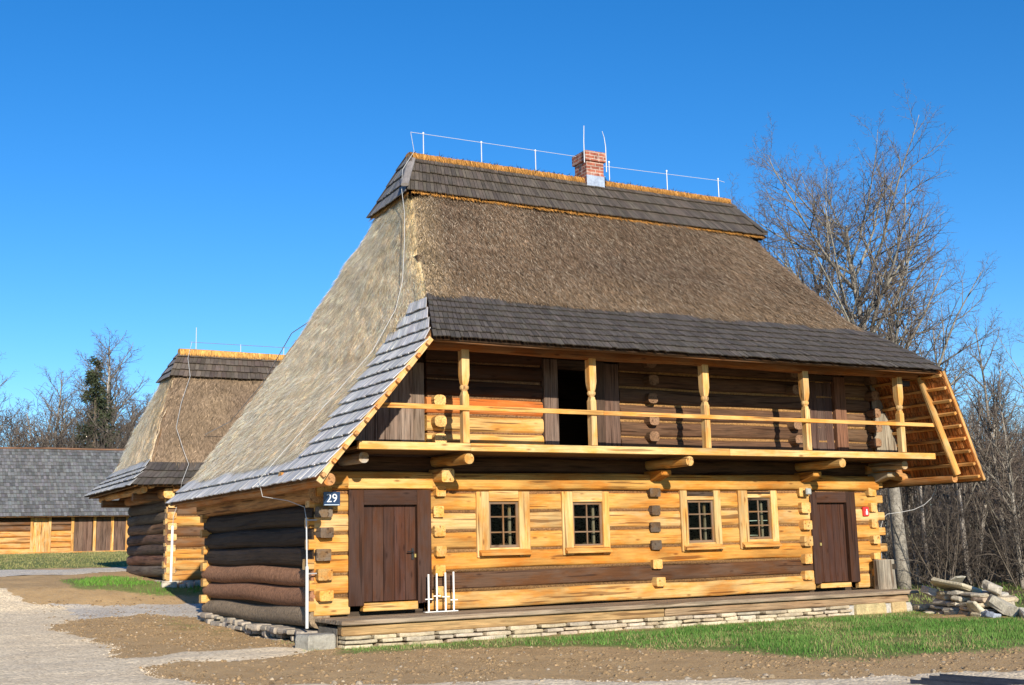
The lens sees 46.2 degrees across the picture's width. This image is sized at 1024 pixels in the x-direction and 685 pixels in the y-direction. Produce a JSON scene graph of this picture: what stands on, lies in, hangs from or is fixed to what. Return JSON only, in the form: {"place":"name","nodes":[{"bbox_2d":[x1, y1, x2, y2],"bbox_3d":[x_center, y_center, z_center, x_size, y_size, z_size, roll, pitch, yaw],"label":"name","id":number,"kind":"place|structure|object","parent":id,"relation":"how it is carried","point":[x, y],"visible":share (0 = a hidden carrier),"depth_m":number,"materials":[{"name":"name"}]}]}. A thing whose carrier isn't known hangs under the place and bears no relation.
{"place":"outdoors","nodes":[
{"label":"outdoors","id":0,"kind":"place"},
{"bbox_2d":[118,647,306,666],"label":"gravel path","id":1,"kind":"structure","parent":0,"point":[239,654],"depth_m":18.06,"materials":[{"name":"gravel"}]},
{"bbox_2d":[0,537,1023,684],"bbox_3d":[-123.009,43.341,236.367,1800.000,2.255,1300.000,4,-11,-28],"label":"ground","id":2,"kind":"structure","parent":0,"point":[39,589],"depth_m":17.29,"materials":[{"name":"soil"}]},
{"bbox_2d":[0,352,28,444],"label":"bare tree","id":3,"kind":"object","parent":2,"relation":"on","point":[1,418],"visible":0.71,"depth_m":83.00,"materials":[{"name":"brown plant"}]},
{"bbox_2d":[1,405,30,446],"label":"bare tree","id":4,"kind":"object","parent":2,"relation":"on","point":[17,423],"visible":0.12,"depth_m":90.33,"materials":[{"name":"brown plant"}]},
{"bbox_2d":[5,389,71,447],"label":"bare tree","id":5,"kind":"object","parent":2,"relation":"on","point":[45,417],"visible":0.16,"depth_m":88.26,"materials":[{"name":"brown plant"}]},
{"bbox_2d":[0,396,91,446],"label":"bare shrub","id":6,"kind":"object","parent":2,"relation":"on","point":[26,425],"visible":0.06,"depth_m":83.75,"materials":[{"name":"brown plant"}]},
{"bbox_2d":[14,365,92,447],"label":"bare tree","id":7,"kind":"object","parent":2,"relation":"on","point":[59,409],"visible":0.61,"depth_m":82.63,"materials":[{"name":"brown plant"}]},
{"bbox_2d":[33,389,82,445],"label":"bare tree","id":8,"kind":"object","parent":2,"relation":"on","point":[56,396],"visible":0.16,"depth_m":95.04,"materials":[{"name":"brown plant"}]},
{"bbox_2d":[0,386,116,448],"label":"bare shrub","id":9,"kind":"object","parent":2,"relation":"on","point":[46,440],"visible":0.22,"depth_m":75.75,"materials":[{"name":"brown plant"}]},
{"bbox_2d":[33,386,87,442],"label":"bare tree","id":10,"kind":"object","parent":2,"relation":"on","point":[59,413],"visible":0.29,"depth_m":85.03,"materials":[{"name":"brown plant"}]},
{"bbox_2d":[0,567,126,576],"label":"lane","id":11,"kind":"structure","parent":2,"relation":"on","point":[4,573],"depth_m":37.49,"materials":[{"name":"gravel"}]},
{"bbox_2d":[0,383,126,448],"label":"bare shrub","id":12,"kind":"object","parent":2,"relation":"on","point":[48,429],"visible":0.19,"depth_m":79.86,"materials":[{"name":"brown plant"}]},
{"bbox_2d":[6,365,122,447],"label":"bare tree","id":13,"kind":"object","parent":2,"relation":"on","point":[28,410],"visible":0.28,"depth_m":83.94,"materials":[{"name":"brown plant"}]},
{"bbox_2d":[0,447,129,553],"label":"barn","id":14,"kind":"structure","parent":2,"relation":"on","point":[46,506],"depth_m":65.31,"materials":[{"name":"grey wood"}]},
{"bbox_2d":[32,518,48,551],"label":"door","id":15,"kind":"structure","parent":14,"relation":"in","point":[40,527],"depth_m":63.97,"materials":[{"name":"brown wood"}]},
{"bbox_2d":[73,517,92,550],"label":"door","id":16,"kind":"structure","parent":14,"relation":"in","point":[82,539],"depth_m":64.99,"materials":[{"name":"wood"}]},
{"bbox_2d":[96,517,110,550],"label":"door","id":17,"kind":"structure","parent":14,"relation":"in","point":[103,526],"depth_m":65.50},
{"bbox_2d":[113,517,125,549],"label":"door","id":18,"kind":"structure","parent":14,"relation":"in","point":[119,522],"depth_m":65.90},
{"bbox_2d":[1,378,142,448],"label":"bare shrub","id":19,"kind":"object","parent":2,"relation":"on","point":[23,435],"visible":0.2,"depth_m":78.86,"materials":[{"name":"brown plant"}]},
{"bbox_2d":[8,404,137,447],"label":"bare shrub","id":20,"kind":"object","parent":2,"relation":"on","point":[64,431],"visible":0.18,"depth_m":78.35,"materials":[{"name":"brown plant"}]},
{"bbox_2d":[64,356,120,448],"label":"conifer","id":21,"kind":"object","parent":2,"relation":"on","point":[92,378],"visible":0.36,"depth_m":82.48,"materials":[{"name":"green plant"}]},
{"bbox_2d":[55,350,137,441],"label":"bare tree","id":22,"kind":"object","parent":2,"relation":"on","point":[87,386],"visible":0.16,"depth_m":100.07,"materials":[{"name":"brown plant"}]},
{"bbox_2d":[46,386,154,448],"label":"bare shrub","id":23,"kind":"object","parent":2,"relation":"on","point":[94,437],"visible":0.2,"depth_m":75.42,"materials":[{"name":"brown plant"}]},
{"bbox_2d":[71,394,145,448],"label":"bare shrub","id":24,"kind":"object","parent":2,"relation":"on","point":[117,428],"visible":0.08,"depth_m":80.62,"materials":[{"name":"brown plant"}]},
{"bbox_2d":[85,412,133,448],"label":"bare shrub","id":25,"kind":"object","parent":2,"relation":"on","point":[102,437],"visible":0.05,"depth_m":79.15,"materials":[{"name":"brown plant"}]},
{"bbox_2d":[71,341,148,447],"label":"bare tree","id":26,"kind":"object","parent":2,"relation":"on","point":[120,370],"visible":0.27,"depth_m":91.67,"materials":[{"name":"brown plant"}]},
{"bbox_2d":[70,327,153,444],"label":"bare tree","id":27,"kind":"object","parent":2,"relation":"on","point":[110,366],"visible":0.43,"depth_m":88.78,"materials":[{"name":"brown plant"}]},
{"bbox_2d":[80,351,152,448],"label":"bare tree","id":28,"kind":"object","parent":2,"relation":"on","point":[108,381],"visible":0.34,"depth_m":82.82,"materials":[{"name":"brown plant"}]},
{"bbox_2d":[50,603,201,618],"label":"footpath","id":29,"kind":"structure","parent":2,"relation":"on","point":[86,610],"depth_m":29.43,"materials":[{"name":"gravel"}]},
{"bbox_2d":[117,384,141,429],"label":"bare tree","id":30,"kind":"object","parent":2,"relation":"on","point":[131,403],"visible":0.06,"depth_m":95.52,"materials":[{"name":"brown plant"}]},
{"bbox_2d":[82,321,308,583],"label":"log house","id":31,"kind":"structure","parent":2,"relation":"on","point":[200,401],"depth_m":35.00,"materials":[{"name":"brown wood"}]},
{"bbox_2d":[295,633,335,650],"bbox_3d":[-3.151,4.855,19.268,0.631,0.345,0.558,4,-11,-28],"label":"step stone","id":32,"kind":"object","parent":2,"relation":"on","point":[313,641],"visible":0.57,"depth_m":19.08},
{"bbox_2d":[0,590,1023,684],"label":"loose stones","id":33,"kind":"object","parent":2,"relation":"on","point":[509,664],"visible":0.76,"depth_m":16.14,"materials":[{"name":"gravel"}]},
{"bbox_2d":[165,128,986,648],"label":"log house","id":34,"kind":"structure","parent":2,"relation":"on","point":[519,402],"depth_m":23.73,"materials":[{"name":"brown wood"}]},
{"bbox_2d":[323,492,339,505],"bbox_3d":[-3.074,2.664,20.473,0.300,0.235,0.019,4,-11,-28],"label":"number sign","id":35,"kind":"object","parent":34,"relation":"attached to","point":[331,498],"visible":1,"depth_m":20.46,"materials":[{"name":"metal"}]},
{"bbox_2d":[347,490,431,611],"bbox_3d":[-2.172,3.658,21.188,1.570,2.090,0.185,4,-11,-28],"label":"door","id":36,"kind":"structure","parent":34,"relation":"in","point":[389,554],"depth_m":21.18,"materials":[{"name":"brown wood"}]},
{"bbox_2d":[424,572,457,612],"bbox_3d":[-1.263,4.422,21.277,0.640,0.690,0.080,4,-11,-28],"label":"boot rack","id":37,"kind":"object","parent":34,"relation":"on","point":[436,596],"visible":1,"depth_m":21.26,"materials":[{"name":"metal"}]},
{"bbox_2d":[474,491,531,557],"bbox_3d":[-0.277,3.404,22.483,1.120,1.210,0.760,4,-11,-28],"label":"window","id":38,"kind":"structure","parent":34,"relation":"in","point":[521,501],"depth_m":22.29,"materials":[{"name":"brown wood"}]},
{"bbox_2d":[560,491,612,554],"bbox_3d":[1.308,3.510,23.342,1.070,1.210,0.760,4,-11,-28],"label":"window","id":39,"kind":"structure","parent":34,"relation":"in","point":[600,498],"depth_m":23.14,"materials":[{"name":"brown wood"}]},
{"bbox_2d":[678,490,724,551],"bbox_3d":[3.735,3.668,24.657,1.020,1.220,0.760,4,-11,-28],"label":"window","id":40,"kind":"structure","parent":34,"relation":"in","point":[713,497],"depth_m":24.48,"materials":[{"name":"brown wood"}]},
{"bbox_2d":[736,490,781,548],"bbox_3d":[5.051,3.746,25.372,1.040,1.200,0.760,4,-11,-28],"label":"window","id":41,"kind":"structure","parent":34,"relation":"in","point":[746,541],"depth_m":25.17,"materials":[{"name":"brown wood"}]},
{"bbox_2d":[808,375,848,450],"bbox_3d":[6.898,1.622,26.579,1.200,1.780,0.210,4,-11,-28],"label":"door","id":42,"kind":"structure","parent":34,"relation":"in","point":[820,408],"depth_m":26.61,"materials":[{"name":"wood"}]},
{"bbox_2d":[809,492,860,587],"bbox_3d":[6.988,4.291,26.146,1.300,2.050,0.185,4,-11,-28],"label":"door","id":43,"kind":"structure","parent":34,"relation":"in","point":[835,557],"depth_m":26.16,"materials":[{"name":"brown wood"}]},
{"bbox_2d":[862,507,868,515],"bbox_3d":[7.846,3.747,26.626,0.160,0.200,0.068,4,-11,-28],"label":"alarm box","id":44,"kind":"object","parent":34,"relation":"attached to","point":[865,511],"visible":1,"depth_m":26.59,"materials":[{"name":"plastic"}]},
{"bbox_2d":[873,559,896,588],"bbox_3d":[8.155,5.070,26.271,0.490,0.629,0.483,4,-11,-28],"label":"wood block","id":45,"kind":"object","parent":34,"relation":"on","point":[884,574],"depth_m":26.09,"materials":[{"name":"wood"}]},
{"bbox_2d":[717,145,972,492],"bbox_3d":[9.877,0.758,35.830,8.095,13.286,9.661,-6,-11,26],"label":"bare tree","id":46,"kind":"object","parent":2,"relation":"on","point":[799,257],"visible":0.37,"depth_m":35.63,"materials":[{"name":"brown plant"}]},
{"bbox_2d":[725,83,1012,588],"bbox_3d":[10.183,0.241,35.975,9.292,14.338,10.080,4,-11,-28],"label":"bare tree","id":47,"kind":"object","parent":2,"relation":"on","point":[902,576],"visible":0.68,"depth_m":34.83,"materials":[{"name":"brown plant"}]},
{"bbox_2d":[881,488,910,558],"bbox_3d":[12.775,4.761,40.105,1.952,6.647,2.418,-1,-10,0],"label":"bare tree","id":48,"kind":"object","parent":2,"relation":"on","point":[887,523],"visible":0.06,"depth_m":39.98,"materials":[{"name":"brown plant"}]},
{"bbox_2d":[878,486,927,534],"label":"bare tree","id":49,"kind":"object","parent":2,"relation":"on","point":[903,497],"visible":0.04,"depth_m":40.05,"materials":[{"name":"brown plant"}]},
{"bbox_2d":[879,523,926,569],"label":"bare shrub","id":50,"kind":"object","parent":2,"relation":"on","point":[908,550],"visible":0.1,"depth_m":39.84,"materials":[{"name":"brown plant"}]},
{"bbox_2d":[883,342,950,583],"bbox_3d":[13.495,3.953,39.910,2.463,8.164,3.661,-3,-10,12],"label":"bare tree","id":51,"kind":"object","parent":2,"relation":"on","point":[921,503],"visible":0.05,"depth_m":39.28,"materials":[{"name":"grey plant"}]},
{"bbox_2d":[880,503,954,579],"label":"bare shrub","id":52,"kind":"object","parent":2,"relation":"on","point":[926,537],"visible":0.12,"depth_m":41.63,"materials":[{"name":"brown plant"}]},
{"bbox_2d":[876,490,959,578],"bbox_3d":[12.343,5.992,38.097,3.490,3.587,3.093,-3,-10,10],"label":"bare shrub","id":53,"kind":"object","parent":2,"relation":"on","point":[890,555],"visible":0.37,"depth_m":37.78,"materials":[{"name":"brown plant"}]},
{"bbox_2d":[877,306,963,580],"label":"bare tree","id":54,"kind":"object","parent":2,"relation":"on","point":[911,487],"visible":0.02,"depth_m":41.28,"materials":[{"name":"grey plant"}]},
{"bbox_2d":[912,604,933,609],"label":"stone slab","id":55,"kind":"object","parent":2,"relation":"on","point":[921,606],"depth_m":25.02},
{"bbox_2d":[877,484,978,585],"bbox_3d":[12.780,5.898,37.706,3.126,3.626,3.527,1,-10,-12],"label":"bare shrub","id":56,"kind":"object","parent":2,"relation":"on","point":[913,576],"visible":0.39,"depth_m":37.37,"materials":[{"name":"brown plant"}]},
{"bbox_2d":[902,487,966,578],"bbox_3d":[13.918,6.329,40.151,3.428,3.524,3.038,4,-11,-27],"label":"bare shrub","id":57,"kind":"object","parent":2,"relation":"on","point":[928,533],"visible":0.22,"depth_m":39.63,"materials":[{"name":"brown plant"}]},
{"bbox_2d":[913,485,966,528],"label":"bare tree","id":58,"kind":"object","parent":2,"relation":"on","point":[935,495],"visible":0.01,"depth_m":52.05,"materials":[{"name":"brown plant"}]},
{"bbox_2d":[909,515,971,587],"bbox_3d":[12.306,6.174,35.234,2.228,2.290,1.974,4,-11,-29],"label":"bare shrub","id":59,"kind":"object","parent":2,"relation":"on","point":[932,566],"visible":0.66,"depth_m":35.16,"materials":[{"name":"brown plant"}]},
{"bbox_2d":[881,484,1005,590],"bbox_3d":[12.146,5.309,34.194,3.571,3.671,3.165,3,-10,-24],"label":"bare shrub","id":60,"kind":"object","parent":2,"relation":"on","point":[949,545],"visible":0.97,"depth_m":34.04,"materials":[{"name":"brown plant"}]},
{"bbox_2d":[876,370,1023,561],"bbox_3d":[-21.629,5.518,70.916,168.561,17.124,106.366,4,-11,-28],"label":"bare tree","id":61,"kind":"object","parent":2,"relation":"on","point":[981,427],"depth_m":59.65,"materials":[{"name":"brown plant"}]},
{"bbox_2d":[944,610,958,614],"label":"stone slab","id":62,"kind":"object","parent":2,"relation":"on","point":[951,612],"depth_m":23.82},
{"bbox_2d":[942,606,959,611],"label":"stone slab","id":63,"kind":"object","parent":62,"relation":"on","point":[952,608],"depth_m":23.95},
{"bbox_2d":[932,598,950,605],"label":"stone slab","id":64,"kind":"object","parent":63,"relation":"on","point":[938,602],"depth_m":24.38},
{"bbox_2d":[935,594,950,600],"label":"stone slab","id":65,"kind":"object","parent":64,"relation":"on","point":[946,597],"depth_m":24.30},
{"bbox_2d":[920,585,938,596],"bbox_3d":[8.672,5.159,24.804,0.356,0.182,0.438,22,-11,-33],"label":"stone slab","id":66,"kind":"object","parent":65,"relation":"on","point":[928,591],"depth_m":24.69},
{"bbox_2d":[936,590,954,595],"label":"stone slab","id":67,"kind":"object","parent":65,"relation":"on","point":[942,593],"depth_m":24.35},
{"bbox_2d":[947,590,966,595],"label":"stone slab","id":68,"kind":"object","parent":67,"relation":"on","point":[955,592],"depth_m":23.99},
{"bbox_2d":[946,601,959,606],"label":"stone slab","id":69,"kind":"object","parent":63,"relation":"on","point":[954,603],"depth_m":23.93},
{"bbox_2d":[950,595,971,601],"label":"stone slab","id":70,"kind":"object","parent":69,"relation":"on","point":[960,598],"depth_m":23.76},
{"bbox_2d":[906,482,998,579],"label":"bare shrub","id":71,"kind":"object","parent":2,"relation":"on","point":[952,526],"visible":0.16,"depth_m":40.87,"materials":[{"name":"brown plant"}]},
{"bbox_2d":[911,482,1005,585],"bbox_3d":[13.854,5.731,36.679,3.475,3.572,3.080,4,-11,-28],"label":"bare shrub","id":72,"kind":"object","parent":2,"relation":"on","point":[986,528],"visible":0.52,"depth_m":36.49,"materials":[{"name":"brown plant"}]},
{"bbox_2d":[928,357,989,575],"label":"bare tree","id":73,"kind":"object","parent":2,"relation":"on","point":[962,489],"visible":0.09,"depth_m":43.99,"materials":[{"name":"brown plant"}]},
{"bbox_2d":[913,485,1009,578],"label":"bare shrub","id":74,"kind":"object","parent":2,"relation":"on","point":[954,517],"visible":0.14,"depth_m":42.05,"materials":[{"name":"brown plant"}]},
{"bbox_2d":[944,400,994,580],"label":"bare tree","id":75,"kind":"object","parent":2,"relation":"on","point":[971,496],"visible":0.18,"depth_m":40.20,"materials":[{"name":"brown plant"}]},
{"bbox_2d":[932,503,1008,587],"bbox_3d":[13.522,5.988,35.255,2.543,2.614,2.254,-4,-10,13],"label":"bare shrub","id":76,"kind":"object","parent":2,"relation":"on","point":[976,543],"visible":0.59,"depth_m":35.12,"materials":[{"name":"brown plant"}]},
{"bbox_2d":[919,301,1023,583],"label":"bare tree","id":77,"kind":"object","parent":2,"relation":"on","point":[939,352],"visible":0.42,"depth_m":38.39,"materials":[{"name":"brown plant"}]},
{"bbox_2d":[966,601,983,612],"bbox_3d":[9.018,5.219,23.241,0.110,0.516,0.473,-31,12,-16],"label":"stone slab","id":78,"kind":"object","parent":2,"relation":"on","point":[978,608],"depth_m":23.16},
{"bbox_2d":[937,501,1013,578],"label":"bare shrub","id":79,"kind":"object","parent":2,"relation":"on","point":[974,551],"visible":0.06,"depth_m":41.25,"materials":[{"name":"brown plant"}]},
{"bbox_2d":[941,486,1022,579],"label":"bare shrub","id":80,"kind":"object","parent":2,"relation":"on","point":[987,537],"visible":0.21,"depth_m":40.25,"materials":[{"name":"brown plant"}]},
{"bbox_2d":[945,519,1020,589],"bbox_3d":[13.452,6.053,34.347,1.888,2.190,2.130,2,-10,-21],"label":"bare shrub","id":81,"kind":"object","parent":2,"relation":"on","point":[980,570],"visible":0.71,"depth_m":34.13,"materials":[{"name":"brown plant"}]},
{"bbox_2d":[946,303,1023,583],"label":"bare tree","id":82,"kind":"object","parent":2,"relation":"on","point":[987,402],"visible":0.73,"depth_m":38.84,"materials":[{"name":"brown plant"}]},
{"bbox_2d":[970,612,1002,616],"bbox_3d":[9.109,5.243,23.049,0.534,0.099,0.520,5,-7,-16],"label":"stone slab","id":83,"kind":"object","parent":2,"relation":"on","point":[975,614],"depth_m":22.98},
{"bbox_2d":[972,607,998,611],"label":"stone slab","id":84,"kind":"object","parent":83,"relation":"on","point":[990,609],"depth_m":23.14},
{"bbox_2d":[972,602,990,607],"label":"stone slab","id":85,"kind":"object","parent":84,"relation":"on","point":[982,605],"depth_m":23.14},
{"bbox_2d":[970,597,987,602],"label":"stone slab","id":86,"kind":"object","parent":85,"relation":"on","point":[981,599],"depth_m":23.26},
{"bbox_2d":[966,501,1012,579],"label":"bare shrub","id":87,"kind":"object","parent":2,"relation":"on","point":[993,542],"visible":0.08,"depth_m":40.39,"materials":[{"name":"brown plant"}]},
{"bbox_2d":[957,469,1023,589],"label":"bare shrub","id":88,"kind":"object","parent":2,"relation":"on","point":[1007,567],"visible":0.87,"depth_m":33.73,"materials":[{"name":"brown plant"}]},
{"bbox_2d":[981,610,1000,617],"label":"stone slab","id":89,"kind":"object","parent":2,"relation":"on","point":[986,613],"depth_m":22.67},
{"bbox_2d":[968,374,1023,587],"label":"bare tree","id":90,"kind":"object","parent":2,"relation":"on","point":[1008,460],"visible":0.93,"depth_m":34.96,"materials":[{"name":"brown plant"}]},
{"bbox_2d":[968,472,1023,576],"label":"bare shrub","id":91,"kind":"object","parent":2,"relation":"on","point":[992,517],"visible":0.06,"depth_m":41.06,"materials":[{"name":"brown plant"}]},
{"bbox_2d":[969,318,1023,504],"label":"bare tree","id":92,"kind":"object","parent":2,"relation":"on","point":[1005,370],"visible":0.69,"depth_m":38.73,"materials":[{"name":"brown plant"}]},
{"bbox_2d":[975,380,1023,579],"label":"bare tree","id":93,"kind":"object","parent":2,"relation":"on","point":[1006,478],"visible":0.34,"depth_m":38.88,"materials":[{"name":"brown plant"}]},
{"bbox_2d":[977,508,1023,584],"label":"bare shrub","id":94,"kind":"object","parent":2,"relation":"on","point":[1011,550],"visible":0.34,"depth_m":34.76,"materials":[{"name":"brown plant"}]},
{"bbox_2d":[986,594,1020,617],"bbox_3d":[9.447,5.081,22.919,0.465,0.252,0.786,27,0,-41],"label":"stone slab","id":95,"kind":"object","parent":2,"relation":"on","point":[1002,606],"depth_m":22.81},
{"bbox_2d":[986,480,1023,561],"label":"bare shrub","id":96,"kind":"object","parent":2,"relation":"on","point":[1009,527],"visible":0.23,"depth_m":37.01,"materials":[{"name":"brown plant"}]},
{"bbox_2d":[990,521,1023,585],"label":"bare shrub","id":97,"kind":"object","parent":2,"relation":"on","point":[1010,565],"visible":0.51,"depth_m":34.28,"materials":[{"name":"brown plant"}]},
{"bbox_2d":[991,422,1023,531],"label":"bare tree","id":98,"kind":"object","parent":2,"relation":"on","point":[1001,446],"visible":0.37,"depth_m":37.95,"materials":[{"name":"brown plant"}]},
{"bbox_2d":[1000,438,1023,532],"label":"bare tree","id":99,"kind":"object","parent":2,"relation":"on","point":[1017,497],"visible":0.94,"depth_m":34.47,"materials":[{"name":"brown plant"}]},
{"bbox_2d":[0,550,1023,662],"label":"grass","id":100,"kind":"structure","parent":0,"point":[912,628],"depth_m":19.76,"materials":[{"name":"plant"}]},
{"bbox_2d":[0,588,1023,684],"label":"gravel road","id":101,"kind":"structure","parent":0,"point":[28,634],"depth_m":16.82,"materials":[{"name":"gravel"}]},
{"bbox_2d":[0,0,1023,535],"label":"sky","id":102,"kind":"structure","parent":0,"point":[169,169],"materials":[{"name":"blue"}]},
{"bbox_2d":[910,674,1023,684],"bbox_3d":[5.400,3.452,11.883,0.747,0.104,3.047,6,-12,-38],"label":"road","id":103,"kind":"structure","parent":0,"point":[946,679],"depth_m":12.64,"materials":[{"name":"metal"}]},
{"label":"stone slab","id":104,"kind":"object","parent":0,"visible":0},
{"bbox_2d":[988,595,1018,601],"bbox_3d":[9.558,5.016,23.509,0.636,0.113,0.658,0,-6,-10],"label":"stone slab","id":105,"kind":"object","parent":104,"relation":"on","point":[1009,598],"depth_m":23.29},
{"bbox_2d":[960,592,989,596],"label":"stone slab","id":106,"kind":"object","parent":105,"relation":"on","point":[976,594],"depth_m":23.44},
{"bbox_2d":[981,590,1008,595],"bbox_3d":[9.545,4.980,23.829,0.431,0.093,0.677,-1,-5,-12],"label":"stone slab","id":107,"kind":"object","parent":105,"relation":"on","point":[1002,593],"depth_m":23.56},
{"bbox_2d":[981,579,1002,595],"bbox_3d":[9.370,4.792,23.469,0.356,0.200,0.394,22,1,-45],"label":"stone slab","id":108,"kind":"object","parent":107,"relation":"on","point":[989,586],"depth_m":23.35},
{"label":"stone slab","id":109,"kind":"object","parent":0,"visible":0},
{"bbox_2d":[931,577,982,591],"bbox_3d":[8.987,4.954,24.326,0.781,0.135,1.091,23,-13,-17],"label":"stone slab","id":110,"kind":"object","parent":109,"relation":"on","point":[944,584],"depth_m":24.09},
{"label":"stone slab","id":111,"kind":"object","parent":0,"visible":0},
{"bbox_2d":[948,576,965,582],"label":"stone slab","id":112,"kind":"object","parent":111,"relation":"on","point":[960,579],"depth_m":24.77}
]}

